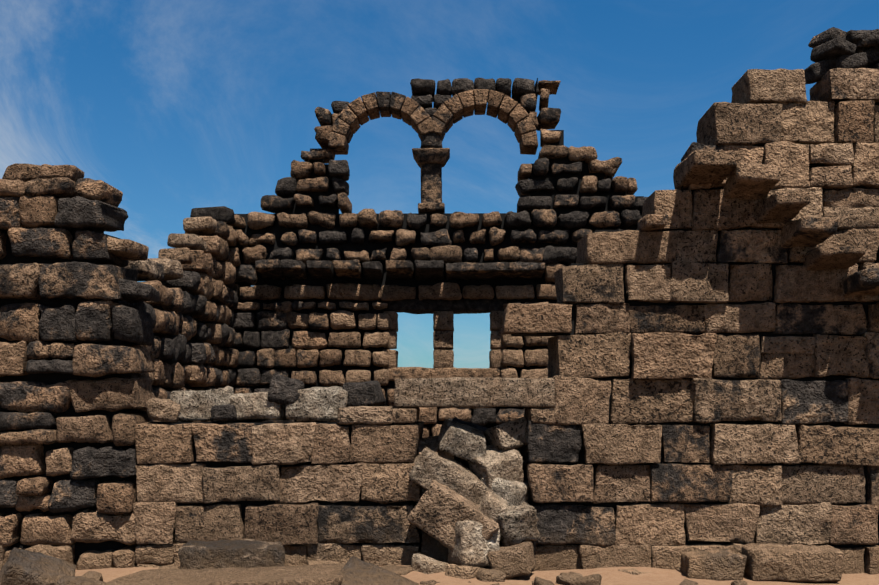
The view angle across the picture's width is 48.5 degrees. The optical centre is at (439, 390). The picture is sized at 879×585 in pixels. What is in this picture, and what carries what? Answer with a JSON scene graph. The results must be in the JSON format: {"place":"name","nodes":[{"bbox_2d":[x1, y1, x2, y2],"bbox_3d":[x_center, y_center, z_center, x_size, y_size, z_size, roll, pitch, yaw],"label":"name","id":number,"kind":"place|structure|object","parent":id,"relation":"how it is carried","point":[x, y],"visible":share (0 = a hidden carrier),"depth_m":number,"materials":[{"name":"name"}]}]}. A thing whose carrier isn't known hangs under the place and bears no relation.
{"place":"outdoors","nodes":[
{"label":"outdoors","id":0,"kind":"place"},
{"bbox_2d":[0,0,878,367],"label":"sky","id":1,"kind":"structure","parent":0,"point":[179,107],"materials":[{"name":"blue"}]},
{"bbox_2d":[75,565,878,584],"bbox_3d":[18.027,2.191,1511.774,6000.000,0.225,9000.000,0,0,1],"label":"ground sheet","id":2,"kind":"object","parent":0,"point":[614,575],"depth_m":11.35,"materials":[{"name":"beige sand"}]},
{"bbox_2d":[118,206,240,446],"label":"wall blocks","id":3,"kind":"structure","parent":2,"relation":"on","point":[203,242],"depth_m":15.86,"materials":[{"name":"stone"}]},
{"bbox_2d":[135,260,223,444],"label":"wall","id":4,"kind":"structure","parent":2,"relation":"on","point":[186,386],"depth_m":16.05,"materials":[{"name":"black stone"}]},
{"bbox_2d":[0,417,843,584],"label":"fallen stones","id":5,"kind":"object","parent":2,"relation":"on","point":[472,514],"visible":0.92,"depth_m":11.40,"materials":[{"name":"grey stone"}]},
{"bbox_2d":[224,130,643,435],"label":"wall","id":6,"kind":"structure","parent":2,"relation":"on","point":[276,230],"depth_m":18.71,"materials":[{"name":"black stone"}]},
{"bbox_2d":[224,78,647,437],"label":"wall blocks","id":7,"kind":"structure","parent":2,"relation":"on","point":[443,303],"depth_m":18.49,"materials":[{"name":"stone"}]},
{"bbox_2d":[0,27,878,574],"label":"front wall blocks","id":8,"kind":"structure","parent":2,"relation":"on","point":[830,239],"depth_m":11.87,"materials":[{"name":"stone"}]},
{"bbox_2d":[0,101,878,567],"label":"front wall","id":9,"kind":"structure","parent":2,"relation":"on","point":[70,411],"depth_m":12.03,"materials":[{"name":"black stone"}]}
]}

